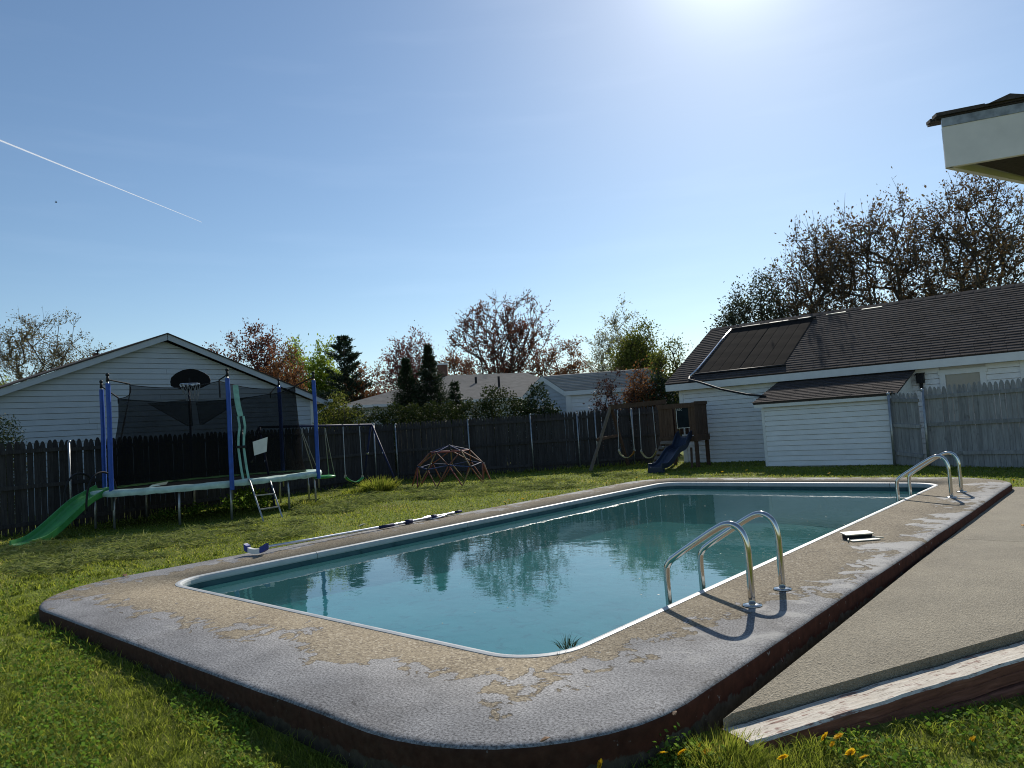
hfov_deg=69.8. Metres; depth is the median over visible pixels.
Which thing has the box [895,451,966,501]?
pool ladder
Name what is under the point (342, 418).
vine shrub
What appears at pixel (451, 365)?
tree
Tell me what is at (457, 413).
clipped hedge
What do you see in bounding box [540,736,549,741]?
dry leaf
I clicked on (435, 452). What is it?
climbing dome
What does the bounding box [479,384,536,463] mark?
bushy shrub
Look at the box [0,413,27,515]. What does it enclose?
round shrub
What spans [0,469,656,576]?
grass clippings
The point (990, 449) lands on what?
side fence
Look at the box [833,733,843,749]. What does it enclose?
dandelion
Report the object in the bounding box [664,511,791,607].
pool ladder
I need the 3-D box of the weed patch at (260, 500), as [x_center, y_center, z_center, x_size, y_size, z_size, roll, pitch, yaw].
[-5.902,2.631,16.460,1.412,0.756,1.090,-4,-3,0]
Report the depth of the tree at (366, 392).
43.91 m
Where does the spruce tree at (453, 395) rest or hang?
on the lawn at (474, 507)
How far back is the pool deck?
4.29 m
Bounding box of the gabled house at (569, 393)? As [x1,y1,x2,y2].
[523,368,673,460]
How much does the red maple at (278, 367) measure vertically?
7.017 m
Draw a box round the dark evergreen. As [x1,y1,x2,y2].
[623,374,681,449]
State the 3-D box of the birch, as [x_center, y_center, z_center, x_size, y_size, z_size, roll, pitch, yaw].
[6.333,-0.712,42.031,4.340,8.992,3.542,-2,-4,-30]
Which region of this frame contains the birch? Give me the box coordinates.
[579,292,655,372]
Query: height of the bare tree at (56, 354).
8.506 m
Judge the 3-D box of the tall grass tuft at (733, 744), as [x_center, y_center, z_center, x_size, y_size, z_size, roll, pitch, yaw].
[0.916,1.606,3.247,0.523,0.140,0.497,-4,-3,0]
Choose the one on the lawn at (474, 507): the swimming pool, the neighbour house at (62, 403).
the neighbour house at (62, 403)
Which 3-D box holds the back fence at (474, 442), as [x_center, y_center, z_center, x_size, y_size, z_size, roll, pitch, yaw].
[0.783,1.876,22.736,8.775,1.930,0.123,-4,-3,0]
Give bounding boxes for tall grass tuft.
[342,486,364,493]
[356,476,402,492]
[672,721,774,767]
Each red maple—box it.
[202,318,307,388]
[259,336,312,390]
[443,287,558,377]
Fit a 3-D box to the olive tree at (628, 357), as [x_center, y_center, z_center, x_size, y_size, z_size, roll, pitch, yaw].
[5.742,0.026,33.032,3.745,6.612,2.985,-2,-4,-30]
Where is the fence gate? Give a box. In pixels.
[886,392,924,465]
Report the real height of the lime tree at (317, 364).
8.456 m
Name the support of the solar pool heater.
on the garage
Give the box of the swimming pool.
[175,482,937,657]
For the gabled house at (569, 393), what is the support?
on the lawn at (474, 507)
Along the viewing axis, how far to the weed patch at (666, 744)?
3.20 m
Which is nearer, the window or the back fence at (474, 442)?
the window
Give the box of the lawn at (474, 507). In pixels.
[0,451,1023,767]
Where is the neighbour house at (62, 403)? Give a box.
[0,333,332,515]
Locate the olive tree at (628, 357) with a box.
[601,310,672,373]
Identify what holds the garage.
on the lawn at (474, 507)
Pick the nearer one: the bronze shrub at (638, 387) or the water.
the water
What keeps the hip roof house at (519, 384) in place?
on the lawn at (474, 507)
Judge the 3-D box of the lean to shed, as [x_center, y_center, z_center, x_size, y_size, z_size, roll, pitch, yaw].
[7.987,0.891,18.108,3.360,2.248,1.924,-7,-4,42]
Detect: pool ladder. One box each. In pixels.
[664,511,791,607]
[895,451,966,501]
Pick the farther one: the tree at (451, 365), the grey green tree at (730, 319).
the tree at (451, 365)
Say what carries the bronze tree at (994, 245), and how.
on the lawn at (474, 507)
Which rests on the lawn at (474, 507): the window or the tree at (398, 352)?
the tree at (398, 352)
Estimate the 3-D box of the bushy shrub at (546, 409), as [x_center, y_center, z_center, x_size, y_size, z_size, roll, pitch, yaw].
[0.841,1.428,25.333,2.039,3.057,1.081,-4,-3,0]
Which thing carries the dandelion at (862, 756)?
on the lawn at (474, 507)
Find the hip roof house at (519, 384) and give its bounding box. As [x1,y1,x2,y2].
[335,363,538,445]
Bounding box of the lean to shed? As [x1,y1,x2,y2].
[752,370,914,466]
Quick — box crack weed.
[550,632,581,649]
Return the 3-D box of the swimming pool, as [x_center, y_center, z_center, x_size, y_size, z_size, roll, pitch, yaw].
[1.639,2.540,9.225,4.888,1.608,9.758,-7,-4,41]
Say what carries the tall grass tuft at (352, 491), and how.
on the lawn at (474, 507)
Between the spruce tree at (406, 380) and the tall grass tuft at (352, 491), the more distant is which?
the spruce tree at (406, 380)
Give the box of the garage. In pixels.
[664,282,1023,462]
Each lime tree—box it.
[274,335,309,389]
[288,333,359,422]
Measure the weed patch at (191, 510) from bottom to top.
0.494 m
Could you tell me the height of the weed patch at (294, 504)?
0.225 m
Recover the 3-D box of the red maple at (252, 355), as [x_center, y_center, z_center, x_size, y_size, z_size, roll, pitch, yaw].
[-13.555,0.649,37.891,5.901,8.427,4.398,1,-6,-56]
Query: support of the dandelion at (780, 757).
on the lawn at (474, 507)
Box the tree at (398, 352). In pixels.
[374,320,438,393]
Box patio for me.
[723,487,1023,728]
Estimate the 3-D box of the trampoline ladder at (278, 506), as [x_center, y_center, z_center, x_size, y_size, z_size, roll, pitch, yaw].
[-4.741,2.228,14.121,0.464,0.796,1.480,-2,-4,-29]
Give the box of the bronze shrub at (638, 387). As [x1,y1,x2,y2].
[607,355,666,446]
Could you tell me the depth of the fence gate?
16.11 m
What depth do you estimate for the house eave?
5.02 m
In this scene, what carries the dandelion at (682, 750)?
on the lawn at (474, 507)
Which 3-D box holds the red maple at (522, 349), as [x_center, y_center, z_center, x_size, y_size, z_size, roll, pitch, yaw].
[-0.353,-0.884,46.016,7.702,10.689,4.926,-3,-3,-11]
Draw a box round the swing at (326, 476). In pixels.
[301,427,334,478]
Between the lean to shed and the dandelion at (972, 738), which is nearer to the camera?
the dandelion at (972, 738)
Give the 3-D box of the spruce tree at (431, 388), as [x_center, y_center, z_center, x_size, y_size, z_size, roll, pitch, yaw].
[-3.255,1.159,28.996,4.708,5.647,4.522,-6,-4,29]
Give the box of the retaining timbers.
[721,641,1023,753]
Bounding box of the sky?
[0,0,1023,392]
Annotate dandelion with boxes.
[597,758,601,767]
[678,749,685,765]
[777,754,788,762]
[821,732,827,747]
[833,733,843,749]
[845,748,854,761]
[859,754,868,766]
[969,735,975,750]
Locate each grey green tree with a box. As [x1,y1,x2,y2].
[703,282,758,329]
[706,257,810,332]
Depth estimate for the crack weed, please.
4.40 m
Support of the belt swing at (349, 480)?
hanging from the metal swing set at (367, 452)
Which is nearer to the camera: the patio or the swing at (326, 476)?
the patio
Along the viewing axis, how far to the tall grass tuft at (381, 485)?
18.57 m
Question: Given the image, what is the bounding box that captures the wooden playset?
[589,399,710,472]
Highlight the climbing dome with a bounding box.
[412,445,490,486]
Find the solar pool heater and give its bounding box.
[688,316,815,396]
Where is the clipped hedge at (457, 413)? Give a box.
[330,397,498,475]
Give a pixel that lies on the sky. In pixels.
(361, 170)
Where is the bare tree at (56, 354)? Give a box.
[0,307,115,388]
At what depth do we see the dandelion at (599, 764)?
3.03 m
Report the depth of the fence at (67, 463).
15.24 m
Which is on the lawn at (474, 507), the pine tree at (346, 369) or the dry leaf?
the pine tree at (346, 369)
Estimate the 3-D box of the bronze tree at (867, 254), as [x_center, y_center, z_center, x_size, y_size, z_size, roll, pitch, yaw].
[14.770,-2.978,28.862,7.909,10.934,5.061,-3,-3,-12]
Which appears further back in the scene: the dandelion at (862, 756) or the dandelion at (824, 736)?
the dandelion at (824, 736)
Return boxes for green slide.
[9,471,116,546]
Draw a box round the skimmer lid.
[840,530,883,541]
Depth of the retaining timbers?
3.73 m
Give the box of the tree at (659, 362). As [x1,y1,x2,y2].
[643,333,693,431]
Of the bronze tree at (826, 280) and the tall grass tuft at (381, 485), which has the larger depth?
the bronze tree at (826, 280)
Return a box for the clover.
[0,566,1023,767]
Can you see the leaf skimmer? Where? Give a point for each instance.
(437, 517)
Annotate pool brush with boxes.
[243,510,461,553]
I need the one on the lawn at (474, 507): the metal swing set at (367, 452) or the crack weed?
the metal swing set at (367, 452)
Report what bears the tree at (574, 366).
on the lawn at (474, 507)
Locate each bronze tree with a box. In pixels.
[749,210,888,318]
[790,166,982,314]
[879,170,1023,299]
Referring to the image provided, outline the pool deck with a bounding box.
[39,477,1011,767]
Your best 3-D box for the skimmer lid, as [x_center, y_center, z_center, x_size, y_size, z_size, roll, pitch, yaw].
[3.381,1.479,7.131,0.360,0.060,0.245,-4,-3,-3]
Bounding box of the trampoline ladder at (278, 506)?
[248,479,282,521]
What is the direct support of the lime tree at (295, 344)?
on the lawn at (474, 507)
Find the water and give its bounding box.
[197,488,920,654]
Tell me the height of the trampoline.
3.252 m
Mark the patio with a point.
(958, 595)
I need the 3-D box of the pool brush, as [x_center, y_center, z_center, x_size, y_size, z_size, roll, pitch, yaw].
[-1.882,1.944,9.980,0.305,0.136,3.693,-6,-4,40]
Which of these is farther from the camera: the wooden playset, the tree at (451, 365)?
the tree at (451, 365)
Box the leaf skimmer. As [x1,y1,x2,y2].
[423,511,453,519]
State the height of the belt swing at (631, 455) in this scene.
1.498 m
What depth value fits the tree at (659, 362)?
26.98 m
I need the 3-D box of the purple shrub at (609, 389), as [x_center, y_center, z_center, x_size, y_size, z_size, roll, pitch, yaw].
[3.267,1.147,23.876,1.844,3.706,1.316,-4,-3,9]
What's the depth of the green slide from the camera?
13.03 m
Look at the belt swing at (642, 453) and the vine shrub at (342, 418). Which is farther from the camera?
the vine shrub at (342, 418)
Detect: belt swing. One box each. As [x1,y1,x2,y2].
[342,423,363,481]
[617,408,635,457]
[638,405,657,458]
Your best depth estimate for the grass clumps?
3.81 m
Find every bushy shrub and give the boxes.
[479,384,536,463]
[512,381,561,461]
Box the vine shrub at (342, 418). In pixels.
[313,390,367,455]
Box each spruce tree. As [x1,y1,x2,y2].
[380,357,434,469]
[395,343,454,458]
[441,379,469,465]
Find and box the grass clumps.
[0,535,1023,767]
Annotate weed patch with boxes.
[145,501,240,519]
[218,486,277,508]
[279,498,327,509]
[646,722,726,767]
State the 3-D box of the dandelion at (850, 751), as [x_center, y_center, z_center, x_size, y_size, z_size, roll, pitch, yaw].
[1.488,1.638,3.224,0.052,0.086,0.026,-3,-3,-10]
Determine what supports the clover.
on the lawn at (474, 507)
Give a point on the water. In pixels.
(539, 583)
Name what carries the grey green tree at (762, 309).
on the lawn at (474, 507)
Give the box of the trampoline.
[90,368,321,528]
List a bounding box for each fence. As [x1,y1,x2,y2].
[0,423,396,536]
[394,406,679,479]
[920,378,1023,467]
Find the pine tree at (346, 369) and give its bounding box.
[316,335,377,429]
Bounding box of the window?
[937,366,987,412]
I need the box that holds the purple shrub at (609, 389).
[583,365,635,455]
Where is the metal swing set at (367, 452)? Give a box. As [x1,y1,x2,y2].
[240,424,398,506]
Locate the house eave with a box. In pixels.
[926,93,1023,183]

